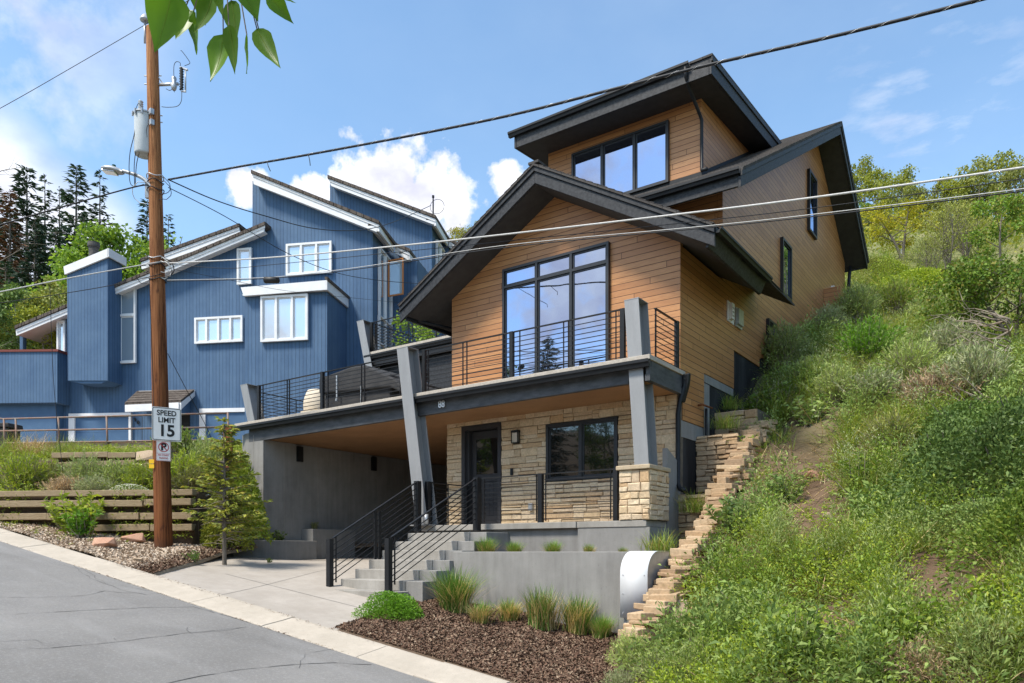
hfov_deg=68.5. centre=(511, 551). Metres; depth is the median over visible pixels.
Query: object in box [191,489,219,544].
bank soil
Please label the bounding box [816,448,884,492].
tall weed
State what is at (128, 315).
window
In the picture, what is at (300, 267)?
window
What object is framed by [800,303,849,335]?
sagebrush
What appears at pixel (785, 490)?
tall weed
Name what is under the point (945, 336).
sagebrush
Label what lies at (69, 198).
conifer
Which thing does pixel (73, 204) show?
overhead cable
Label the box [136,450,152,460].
terrace rock
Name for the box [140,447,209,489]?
brush
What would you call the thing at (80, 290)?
overhead cable
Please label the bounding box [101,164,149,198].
street lamp
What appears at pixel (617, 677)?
sagebrush
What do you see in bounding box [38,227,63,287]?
conifer
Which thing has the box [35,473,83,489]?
brush
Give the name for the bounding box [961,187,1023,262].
leaning tree
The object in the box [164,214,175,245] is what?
conifer
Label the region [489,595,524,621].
ornamental grass
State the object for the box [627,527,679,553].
grass tuft
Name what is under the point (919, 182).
overhead cable
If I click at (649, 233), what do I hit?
overhead cable
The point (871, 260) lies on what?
slope shrub
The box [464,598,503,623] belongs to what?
ornamental grass
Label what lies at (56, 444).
tall grass
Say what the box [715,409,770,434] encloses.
stone terrace wall
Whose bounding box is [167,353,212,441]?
guy wire
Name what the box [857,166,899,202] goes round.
scrub oak
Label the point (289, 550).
carport planter
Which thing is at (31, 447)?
tall grass
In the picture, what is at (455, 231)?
scrub oak
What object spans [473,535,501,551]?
ornamental grass
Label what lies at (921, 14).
overhead cable
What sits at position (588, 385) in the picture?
brown house
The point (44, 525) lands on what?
bank weeds
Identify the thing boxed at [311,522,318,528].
plant
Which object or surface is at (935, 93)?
sky
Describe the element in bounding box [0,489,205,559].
timber retaining wall
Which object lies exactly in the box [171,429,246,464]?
brush
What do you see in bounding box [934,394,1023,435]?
leafy bush
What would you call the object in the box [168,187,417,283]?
overhead cable
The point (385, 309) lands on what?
window
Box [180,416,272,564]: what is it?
young spruce
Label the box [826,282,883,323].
sagebrush
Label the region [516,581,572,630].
ornamental grass
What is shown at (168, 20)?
hanging branch
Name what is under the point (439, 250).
window
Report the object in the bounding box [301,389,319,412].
shell chair
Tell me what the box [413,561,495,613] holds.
ornamental grass
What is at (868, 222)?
scrub oak
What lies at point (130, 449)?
terrace grass
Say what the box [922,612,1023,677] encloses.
sagebrush
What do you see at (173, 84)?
fuse cutout
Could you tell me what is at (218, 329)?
window
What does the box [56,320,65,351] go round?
window
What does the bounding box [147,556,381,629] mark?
driveway
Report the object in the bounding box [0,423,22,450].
wheelie bin
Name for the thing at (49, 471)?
brush
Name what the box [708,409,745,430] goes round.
grass tuft
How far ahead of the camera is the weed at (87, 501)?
17.77 m
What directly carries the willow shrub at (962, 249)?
on the hillside
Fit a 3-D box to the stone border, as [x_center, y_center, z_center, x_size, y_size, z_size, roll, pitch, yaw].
[3.445,-0.627,13.131,0.738,4.386,7.514,0,0,32]
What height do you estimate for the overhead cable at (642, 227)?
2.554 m
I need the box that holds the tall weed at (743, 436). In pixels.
[727,433,763,452]
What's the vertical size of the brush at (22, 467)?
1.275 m
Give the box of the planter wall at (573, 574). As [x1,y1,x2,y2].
[454,552,670,632]
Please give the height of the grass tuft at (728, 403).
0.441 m
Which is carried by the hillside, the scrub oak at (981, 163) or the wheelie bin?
the scrub oak at (981, 163)
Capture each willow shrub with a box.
[904,227,954,269]
[914,187,987,268]
[936,188,1000,261]
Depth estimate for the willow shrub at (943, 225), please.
33.41 m
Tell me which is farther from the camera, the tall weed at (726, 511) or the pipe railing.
the pipe railing
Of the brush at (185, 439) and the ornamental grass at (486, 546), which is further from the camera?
the brush at (185, 439)
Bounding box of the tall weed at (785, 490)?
[763,471,809,504]
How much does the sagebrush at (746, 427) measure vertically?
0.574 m
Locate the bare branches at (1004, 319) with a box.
[926,287,1015,355]
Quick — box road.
[0,541,432,682]
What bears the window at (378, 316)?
in the blue house at (226, 339)
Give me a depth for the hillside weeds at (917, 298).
22.80 m
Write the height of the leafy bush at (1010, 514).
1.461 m
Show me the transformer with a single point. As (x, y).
(141, 132)
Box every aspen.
[10,243,84,348]
[32,218,181,348]
[36,235,140,309]
[117,242,144,280]
[122,229,148,271]
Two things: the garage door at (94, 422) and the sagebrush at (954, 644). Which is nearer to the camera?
the sagebrush at (954, 644)
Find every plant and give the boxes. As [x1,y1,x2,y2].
[272,530,286,539]
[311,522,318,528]
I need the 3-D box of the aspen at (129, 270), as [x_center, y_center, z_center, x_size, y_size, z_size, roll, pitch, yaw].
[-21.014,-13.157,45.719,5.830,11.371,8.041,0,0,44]
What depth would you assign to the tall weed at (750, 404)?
17.05 m
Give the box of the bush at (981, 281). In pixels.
[902,250,1023,349]
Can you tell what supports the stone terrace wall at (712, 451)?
on the hillside
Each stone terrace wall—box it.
[678,494,710,538]
[695,433,742,494]
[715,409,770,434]
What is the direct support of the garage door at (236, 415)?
in the blue house at (226, 339)
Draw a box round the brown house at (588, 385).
[234,53,868,556]
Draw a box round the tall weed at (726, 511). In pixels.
[703,494,755,539]
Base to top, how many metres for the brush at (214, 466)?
1.020 m
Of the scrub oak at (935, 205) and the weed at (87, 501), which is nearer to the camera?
the weed at (87, 501)
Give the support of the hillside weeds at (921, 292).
on the hillside
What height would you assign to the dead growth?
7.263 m
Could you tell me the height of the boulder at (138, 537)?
0.243 m
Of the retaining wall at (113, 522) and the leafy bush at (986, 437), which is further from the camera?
the retaining wall at (113, 522)
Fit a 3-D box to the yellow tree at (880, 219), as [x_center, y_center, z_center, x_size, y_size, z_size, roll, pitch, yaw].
[18.344,-15.219,36.382,4.561,3.036,3.468,0,0,10]
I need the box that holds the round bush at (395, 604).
[351,590,425,620]
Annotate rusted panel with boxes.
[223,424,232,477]
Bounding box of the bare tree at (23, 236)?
[0,157,57,269]
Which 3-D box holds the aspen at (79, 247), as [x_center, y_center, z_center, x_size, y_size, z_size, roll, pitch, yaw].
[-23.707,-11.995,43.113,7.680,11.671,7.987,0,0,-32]
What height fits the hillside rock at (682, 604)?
0.417 m
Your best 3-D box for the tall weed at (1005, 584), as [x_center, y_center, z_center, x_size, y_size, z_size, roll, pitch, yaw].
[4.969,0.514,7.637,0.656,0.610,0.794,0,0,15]
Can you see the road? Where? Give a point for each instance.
(33, 585)
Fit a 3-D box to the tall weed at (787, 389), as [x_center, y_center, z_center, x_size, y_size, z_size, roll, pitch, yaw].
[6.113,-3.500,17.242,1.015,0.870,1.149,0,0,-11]
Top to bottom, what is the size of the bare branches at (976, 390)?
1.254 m
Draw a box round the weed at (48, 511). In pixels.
[41,496,81,528]
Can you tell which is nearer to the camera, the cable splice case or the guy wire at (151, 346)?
the cable splice case
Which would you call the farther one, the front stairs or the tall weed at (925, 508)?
the front stairs
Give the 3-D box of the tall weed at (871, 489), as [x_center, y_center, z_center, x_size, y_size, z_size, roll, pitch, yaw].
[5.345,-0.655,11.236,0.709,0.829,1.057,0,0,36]
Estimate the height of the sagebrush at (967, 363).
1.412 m
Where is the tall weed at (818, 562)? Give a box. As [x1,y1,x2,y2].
[797,547,863,596]
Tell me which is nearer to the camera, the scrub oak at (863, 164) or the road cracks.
the road cracks
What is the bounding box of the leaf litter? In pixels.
[127,544,255,572]
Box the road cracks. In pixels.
[0,565,370,682]
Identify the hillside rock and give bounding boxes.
[669,599,688,620]
[806,470,818,477]
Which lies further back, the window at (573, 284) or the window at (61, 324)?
the window at (61, 324)
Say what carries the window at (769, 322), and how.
in the brown house at (588, 385)
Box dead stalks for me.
[630,343,1023,682]
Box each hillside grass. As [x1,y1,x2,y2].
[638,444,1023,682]
[739,323,1023,476]
[740,241,1023,459]
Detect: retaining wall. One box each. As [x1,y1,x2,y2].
[0,488,196,540]
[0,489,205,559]
[52,452,142,474]
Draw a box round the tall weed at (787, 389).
[753,378,803,416]
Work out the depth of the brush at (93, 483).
18.91 m
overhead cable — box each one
[0,25,143,108]
[0,184,148,225]
[0,261,160,291]
[1,274,160,302]
[167,190,1023,281]
[168,0,984,180]
[168,166,1023,263]
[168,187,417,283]
[168,268,399,302]
[169,180,430,230]
[172,178,1023,268]
[182,188,1023,279]
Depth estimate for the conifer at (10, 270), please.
41.98 m
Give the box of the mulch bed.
[338,603,618,682]
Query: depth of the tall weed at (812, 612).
7.73 m
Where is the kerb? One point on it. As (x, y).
(416, 665)
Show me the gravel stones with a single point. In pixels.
(130, 551)
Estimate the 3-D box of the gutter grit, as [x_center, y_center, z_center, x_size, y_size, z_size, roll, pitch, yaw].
[-6.860,0.446,13.664,20.991,3.150,0.667,0,0,35]
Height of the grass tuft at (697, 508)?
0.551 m
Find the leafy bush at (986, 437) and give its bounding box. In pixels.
[877,394,1023,519]
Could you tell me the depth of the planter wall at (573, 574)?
12.78 m
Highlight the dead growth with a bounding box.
[652,353,1022,682]
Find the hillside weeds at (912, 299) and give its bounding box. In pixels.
[827,231,1023,336]
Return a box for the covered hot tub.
[319,365,442,408]
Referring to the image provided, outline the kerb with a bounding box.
[0,528,509,682]
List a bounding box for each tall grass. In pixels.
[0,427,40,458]
[0,430,74,458]
[23,430,106,457]
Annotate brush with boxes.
[0,449,63,490]
[12,457,72,490]
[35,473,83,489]
[51,446,106,484]
[68,473,118,489]
[87,456,140,489]
[113,455,152,489]
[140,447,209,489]
[150,425,202,456]
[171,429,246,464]
[171,460,219,494]
[187,455,250,480]
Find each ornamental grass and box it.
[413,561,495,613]
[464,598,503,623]
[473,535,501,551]
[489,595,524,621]
[498,539,529,551]
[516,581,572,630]
[543,539,568,551]
[555,591,600,634]
[582,542,598,551]
[584,611,621,638]
[618,546,627,551]
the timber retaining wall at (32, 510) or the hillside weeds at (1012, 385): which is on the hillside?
the hillside weeds at (1012, 385)
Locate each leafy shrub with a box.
[200,481,254,552]
[209,454,275,546]
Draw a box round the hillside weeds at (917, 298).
[804,242,1023,349]
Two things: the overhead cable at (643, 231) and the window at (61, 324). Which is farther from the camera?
the window at (61, 324)
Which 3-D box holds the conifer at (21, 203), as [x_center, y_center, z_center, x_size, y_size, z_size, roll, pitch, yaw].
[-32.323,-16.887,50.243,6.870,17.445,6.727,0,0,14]
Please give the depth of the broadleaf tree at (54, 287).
38.51 m
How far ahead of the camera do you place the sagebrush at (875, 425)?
13.53 m
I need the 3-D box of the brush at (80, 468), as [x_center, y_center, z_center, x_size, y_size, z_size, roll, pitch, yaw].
[-11.366,-2.164,20.104,1.656,1.324,1.437,0,0,27]
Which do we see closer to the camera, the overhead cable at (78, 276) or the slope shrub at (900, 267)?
the overhead cable at (78, 276)
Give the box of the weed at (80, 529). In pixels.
[59,507,103,537]
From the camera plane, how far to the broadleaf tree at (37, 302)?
38.12 m
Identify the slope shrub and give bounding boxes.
[845,255,918,283]
[859,202,893,220]
[865,255,913,289]
[870,266,961,293]
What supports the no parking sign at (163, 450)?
attached to the utility pole
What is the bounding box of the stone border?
[618,419,777,650]
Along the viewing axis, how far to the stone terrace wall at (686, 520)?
14.69 m
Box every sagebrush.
[596,667,640,682]
[604,623,660,676]
[625,644,682,682]
[671,629,724,678]
[733,419,777,438]
[760,315,814,369]
[775,354,833,387]
[799,357,856,405]
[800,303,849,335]
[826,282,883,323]
[826,310,911,365]
[830,363,911,405]
[852,408,921,449]
[860,632,976,682]
[862,335,962,381]
[871,274,924,314]
[885,362,988,411]
[902,286,957,323]
[917,315,986,366]
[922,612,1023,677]
[927,336,1023,402]
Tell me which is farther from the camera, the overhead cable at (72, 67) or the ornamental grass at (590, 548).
the overhead cable at (72, 67)
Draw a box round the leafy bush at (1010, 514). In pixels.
[925,480,1023,593]
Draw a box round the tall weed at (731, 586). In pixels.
[713,577,758,617]
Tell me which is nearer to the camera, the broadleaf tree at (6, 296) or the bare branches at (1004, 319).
the bare branches at (1004, 319)
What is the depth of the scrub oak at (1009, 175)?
42.19 m
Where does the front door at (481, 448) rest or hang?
in the brown house at (588, 385)
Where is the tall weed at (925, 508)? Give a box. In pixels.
[877,493,947,540]
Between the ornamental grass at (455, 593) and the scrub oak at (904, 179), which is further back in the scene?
the scrub oak at (904, 179)
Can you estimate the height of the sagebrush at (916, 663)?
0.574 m
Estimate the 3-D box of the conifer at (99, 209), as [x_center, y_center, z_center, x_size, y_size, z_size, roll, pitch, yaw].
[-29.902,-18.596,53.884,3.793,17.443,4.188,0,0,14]
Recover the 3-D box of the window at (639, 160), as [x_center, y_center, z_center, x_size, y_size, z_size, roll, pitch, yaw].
[2.731,-9.820,19.229,2.750,1.520,0.110,0,0,35]
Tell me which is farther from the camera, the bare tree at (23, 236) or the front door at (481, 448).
the bare tree at (23, 236)
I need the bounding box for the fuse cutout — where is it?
[158,50,189,107]
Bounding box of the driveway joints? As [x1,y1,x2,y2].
[227,563,355,606]
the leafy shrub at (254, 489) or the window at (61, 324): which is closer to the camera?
the leafy shrub at (254, 489)
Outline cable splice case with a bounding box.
[263,277,279,282]
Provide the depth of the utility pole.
17.17 m
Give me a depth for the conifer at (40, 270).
45.80 m
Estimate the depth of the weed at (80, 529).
17.50 m
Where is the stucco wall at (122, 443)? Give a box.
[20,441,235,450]
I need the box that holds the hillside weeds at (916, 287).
[820,232,1023,341]
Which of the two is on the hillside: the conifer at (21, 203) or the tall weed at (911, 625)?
the tall weed at (911, 625)
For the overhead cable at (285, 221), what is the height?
7.176 m
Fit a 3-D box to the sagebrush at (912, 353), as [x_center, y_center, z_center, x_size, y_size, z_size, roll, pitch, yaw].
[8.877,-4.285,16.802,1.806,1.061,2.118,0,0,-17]
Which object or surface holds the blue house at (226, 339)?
on the wooded slope
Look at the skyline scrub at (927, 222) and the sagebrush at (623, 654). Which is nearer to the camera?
the sagebrush at (623, 654)
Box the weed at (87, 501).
[40,490,107,535]
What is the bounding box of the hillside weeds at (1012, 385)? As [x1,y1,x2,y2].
[737,311,1023,494]
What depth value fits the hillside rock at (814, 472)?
13.62 m
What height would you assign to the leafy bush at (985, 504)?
0.803 m
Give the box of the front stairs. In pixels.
[326,477,508,601]
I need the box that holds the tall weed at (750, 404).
[742,390,772,411]
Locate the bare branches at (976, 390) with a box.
[929,363,1023,403]
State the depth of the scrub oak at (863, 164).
88.82 m
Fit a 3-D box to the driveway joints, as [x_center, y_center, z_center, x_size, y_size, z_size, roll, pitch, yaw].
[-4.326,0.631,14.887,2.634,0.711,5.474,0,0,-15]
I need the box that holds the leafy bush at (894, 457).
[867,449,948,479]
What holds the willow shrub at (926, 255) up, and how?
on the hillside
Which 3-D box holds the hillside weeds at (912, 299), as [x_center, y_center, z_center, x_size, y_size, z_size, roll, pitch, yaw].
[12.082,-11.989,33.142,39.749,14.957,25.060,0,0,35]
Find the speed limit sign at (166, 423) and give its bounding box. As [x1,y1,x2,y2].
[152,406,180,441]
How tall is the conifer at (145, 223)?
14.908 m
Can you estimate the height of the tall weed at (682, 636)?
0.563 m
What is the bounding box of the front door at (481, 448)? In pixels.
[461,422,501,524]
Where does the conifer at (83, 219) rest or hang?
on the wooded slope
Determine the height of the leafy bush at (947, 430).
1.686 m
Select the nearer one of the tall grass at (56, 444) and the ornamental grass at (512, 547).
the ornamental grass at (512, 547)
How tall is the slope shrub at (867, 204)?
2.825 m
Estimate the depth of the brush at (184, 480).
18.81 m
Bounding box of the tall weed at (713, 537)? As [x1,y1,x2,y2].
[693,527,747,568]
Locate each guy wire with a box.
[50,296,62,470]
[149,281,154,442]
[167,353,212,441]
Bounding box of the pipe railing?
[0,412,228,445]
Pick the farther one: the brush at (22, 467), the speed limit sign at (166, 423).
the brush at (22, 467)
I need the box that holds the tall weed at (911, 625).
[870,596,951,647]
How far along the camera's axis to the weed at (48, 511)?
18.45 m
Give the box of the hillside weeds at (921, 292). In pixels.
[807,232,1023,344]
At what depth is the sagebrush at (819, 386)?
16.22 m
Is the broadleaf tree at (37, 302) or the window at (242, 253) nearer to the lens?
the window at (242, 253)
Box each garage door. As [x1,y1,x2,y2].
[68,412,131,440]
[199,408,244,441]
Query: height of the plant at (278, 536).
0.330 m
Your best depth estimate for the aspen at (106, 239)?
43.20 m
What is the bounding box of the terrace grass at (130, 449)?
[0,442,241,490]
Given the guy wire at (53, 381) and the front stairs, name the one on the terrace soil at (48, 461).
the guy wire at (53, 381)
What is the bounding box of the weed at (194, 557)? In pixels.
[182,550,199,561]
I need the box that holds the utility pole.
[132,13,174,547]
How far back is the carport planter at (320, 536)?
21.60 m
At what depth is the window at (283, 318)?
30.52 m
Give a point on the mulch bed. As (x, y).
(411, 651)
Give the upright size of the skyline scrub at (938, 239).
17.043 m
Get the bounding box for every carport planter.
[219,540,316,559]
[302,529,354,558]
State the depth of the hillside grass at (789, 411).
15.67 m
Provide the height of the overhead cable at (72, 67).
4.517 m
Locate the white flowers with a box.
[109,484,148,496]
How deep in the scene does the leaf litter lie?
15.42 m
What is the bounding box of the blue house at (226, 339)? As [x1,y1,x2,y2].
[0,170,456,493]
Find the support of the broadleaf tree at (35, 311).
on the wooded slope
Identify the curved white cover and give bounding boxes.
[620,551,668,622]
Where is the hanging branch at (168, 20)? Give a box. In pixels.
[145,0,294,81]
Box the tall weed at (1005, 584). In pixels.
[958,574,1022,619]
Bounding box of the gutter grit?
[23,535,373,650]
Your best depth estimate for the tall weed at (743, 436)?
15.18 m
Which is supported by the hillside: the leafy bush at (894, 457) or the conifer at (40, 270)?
the leafy bush at (894, 457)
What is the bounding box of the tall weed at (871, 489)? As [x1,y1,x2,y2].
[843,480,889,530]
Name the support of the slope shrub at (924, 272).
on the hillside
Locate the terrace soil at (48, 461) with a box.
[0,453,233,479]
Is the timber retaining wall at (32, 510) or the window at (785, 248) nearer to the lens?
the timber retaining wall at (32, 510)
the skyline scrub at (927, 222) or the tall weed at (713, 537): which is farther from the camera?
the skyline scrub at (927, 222)
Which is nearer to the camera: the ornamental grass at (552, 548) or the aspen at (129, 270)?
the ornamental grass at (552, 548)
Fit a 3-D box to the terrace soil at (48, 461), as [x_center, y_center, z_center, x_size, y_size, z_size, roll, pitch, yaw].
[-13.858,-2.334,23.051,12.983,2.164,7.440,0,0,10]
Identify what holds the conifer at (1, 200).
on the wooded slope
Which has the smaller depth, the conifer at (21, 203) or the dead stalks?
the dead stalks
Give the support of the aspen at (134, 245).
on the wooded slope
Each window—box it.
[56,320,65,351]
[120,288,136,363]
[194,315,243,343]
[237,247,251,284]
[260,293,308,342]
[286,241,331,275]
[377,315,392,349]
[378,248,392,347]
[436,239,444,263]
[502,241,609,378]
[546,416,618,481]
[571,120,669,193]
[766,318,776,355]
[780,237,791,300]
[807,168,816,239]
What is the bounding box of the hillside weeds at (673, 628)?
[615,422,1023,682]
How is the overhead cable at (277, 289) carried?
attached to the utility pole
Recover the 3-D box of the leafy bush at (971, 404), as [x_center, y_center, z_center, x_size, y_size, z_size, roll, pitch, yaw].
[8.077,-2.119,13.032,2.578,1.071,2.627,0,0,18]
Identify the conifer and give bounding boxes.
[0,164,66,292]
[0,188,26,304]
[0,188,32,340]
[0,261,32,348]
[3,220,57,348]
[32,173,58,283]
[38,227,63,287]
[49,186,71,274]
[51,163,94,263]
[63,216,92,278]
[88,169,114,232]
[129,199,148,269]
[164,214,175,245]
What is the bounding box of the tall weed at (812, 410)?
[785,393,832,427]
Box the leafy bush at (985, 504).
[896,496,1017,557]
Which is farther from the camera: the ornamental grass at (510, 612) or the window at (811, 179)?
the window at (811, 179)
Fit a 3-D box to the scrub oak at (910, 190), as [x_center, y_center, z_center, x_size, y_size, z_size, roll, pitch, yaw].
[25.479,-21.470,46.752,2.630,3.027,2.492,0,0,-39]
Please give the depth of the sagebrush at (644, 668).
9.06 m
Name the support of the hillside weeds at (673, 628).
on the hillside
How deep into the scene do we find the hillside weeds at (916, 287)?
23.70 m
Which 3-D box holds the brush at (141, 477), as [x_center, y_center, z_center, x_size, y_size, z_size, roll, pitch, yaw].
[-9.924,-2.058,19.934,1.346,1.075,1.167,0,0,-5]
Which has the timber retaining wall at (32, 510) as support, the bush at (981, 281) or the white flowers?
the white flowers
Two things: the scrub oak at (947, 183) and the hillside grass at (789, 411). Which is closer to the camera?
the hillside grass at (789, 411)
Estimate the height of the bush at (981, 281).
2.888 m
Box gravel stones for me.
[0,521,254,569]
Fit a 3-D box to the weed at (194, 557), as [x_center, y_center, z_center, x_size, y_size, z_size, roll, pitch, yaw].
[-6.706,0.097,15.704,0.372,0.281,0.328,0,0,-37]
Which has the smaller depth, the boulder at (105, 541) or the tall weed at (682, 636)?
the tall weed at (682, 636)
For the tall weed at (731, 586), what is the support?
on the hillside
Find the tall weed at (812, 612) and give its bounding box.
[749,603,839,674]
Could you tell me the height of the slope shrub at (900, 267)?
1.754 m
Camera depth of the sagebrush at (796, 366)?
17.86 m
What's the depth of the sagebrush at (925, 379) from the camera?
14.91 m
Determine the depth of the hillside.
13.24 m
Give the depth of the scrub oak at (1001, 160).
44.88 m
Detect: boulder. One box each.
[91,537,116,547]
[119,533,145,542]
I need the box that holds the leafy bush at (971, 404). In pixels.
[906,393,1004,442]
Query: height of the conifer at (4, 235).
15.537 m
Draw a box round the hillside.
[629,213,1023,682]
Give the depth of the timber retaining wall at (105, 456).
21.58 m
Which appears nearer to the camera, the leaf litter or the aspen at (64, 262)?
the leaf litter
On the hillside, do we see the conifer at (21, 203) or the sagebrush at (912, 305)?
the sagebrush at (912, 305)
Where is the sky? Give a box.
[0,0,1023,280]
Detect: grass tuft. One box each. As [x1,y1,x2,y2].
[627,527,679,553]
[674,489,705,512]
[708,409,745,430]
[719,389,752,410]
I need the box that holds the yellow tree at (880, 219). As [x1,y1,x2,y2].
[860,196,942,260]
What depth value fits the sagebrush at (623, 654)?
9.53 m
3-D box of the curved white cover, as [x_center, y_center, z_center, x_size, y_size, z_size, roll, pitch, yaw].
[2.108,0.745,11.841,0.460,1.510,0.873,0,0,35]
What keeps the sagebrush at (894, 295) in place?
on the hillside
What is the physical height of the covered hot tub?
1.140 m
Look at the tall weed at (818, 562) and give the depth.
9.77 m
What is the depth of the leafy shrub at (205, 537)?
17.78 m
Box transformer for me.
[129,100,149,185]
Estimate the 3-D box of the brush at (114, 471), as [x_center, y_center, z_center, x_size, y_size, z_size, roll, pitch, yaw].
[-10.618,-2.062,20.295,1.729,1.020,1.556,0,0,-32]
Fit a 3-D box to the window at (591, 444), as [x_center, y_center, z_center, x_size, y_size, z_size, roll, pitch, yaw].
[1.499,-2.180,16.152,1.760,1.260,0.115,0,0,35]
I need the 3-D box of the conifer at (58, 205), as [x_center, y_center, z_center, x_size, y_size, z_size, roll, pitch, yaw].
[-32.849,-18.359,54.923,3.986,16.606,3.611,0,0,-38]
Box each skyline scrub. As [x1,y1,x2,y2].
[863,194,1023,252]
[864,210,1022,254]
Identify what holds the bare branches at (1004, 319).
on the hillside
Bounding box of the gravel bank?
[1,522,384,574]
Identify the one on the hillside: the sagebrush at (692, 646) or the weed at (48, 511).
the sagebrush at (692, 646)
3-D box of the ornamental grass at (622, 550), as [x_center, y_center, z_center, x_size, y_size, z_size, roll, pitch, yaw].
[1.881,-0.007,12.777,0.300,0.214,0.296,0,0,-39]
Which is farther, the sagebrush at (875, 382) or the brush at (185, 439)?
the brush at (185, 439)
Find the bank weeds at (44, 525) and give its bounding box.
[0,520,127,543]
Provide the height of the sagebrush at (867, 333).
1.351 m
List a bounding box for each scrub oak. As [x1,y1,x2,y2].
[448,225,469,241]
[851,154,886,207]
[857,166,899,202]
[861,203,893,231]
[871,163,926,228]
[895,184,945,225]
[921,175,964,217]
[932,170,986,217]
[952,154,1011,220]
[978,148,1023,221]
[987,155,1023,221]
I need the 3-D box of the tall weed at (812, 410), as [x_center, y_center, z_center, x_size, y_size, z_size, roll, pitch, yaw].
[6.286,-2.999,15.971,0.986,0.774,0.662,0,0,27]
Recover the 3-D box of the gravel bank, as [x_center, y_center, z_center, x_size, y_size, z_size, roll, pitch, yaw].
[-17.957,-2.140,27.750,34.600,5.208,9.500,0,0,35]
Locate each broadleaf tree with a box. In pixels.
[0,281,44,349]
[0,288,56,348]
[2,274,66,348]
[6,302,56,348]
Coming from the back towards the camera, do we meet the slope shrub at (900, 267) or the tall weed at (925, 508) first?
the slope shrub at (900, 267)
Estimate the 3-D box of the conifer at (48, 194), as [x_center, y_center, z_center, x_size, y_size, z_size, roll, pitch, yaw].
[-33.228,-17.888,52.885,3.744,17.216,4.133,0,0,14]
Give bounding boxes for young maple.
[391,311,438,345]
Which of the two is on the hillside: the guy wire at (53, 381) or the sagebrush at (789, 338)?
the sagebrush at (789, 338)
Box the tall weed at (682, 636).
[670,626,694,642]
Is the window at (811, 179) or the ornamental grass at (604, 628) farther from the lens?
the window at (811, 179)
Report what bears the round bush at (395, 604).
on the mulch bed
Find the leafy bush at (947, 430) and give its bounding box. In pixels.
[877,408,996,497]
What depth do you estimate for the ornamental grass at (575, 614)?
12.01 m
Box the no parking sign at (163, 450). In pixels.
[156,440,170,460]

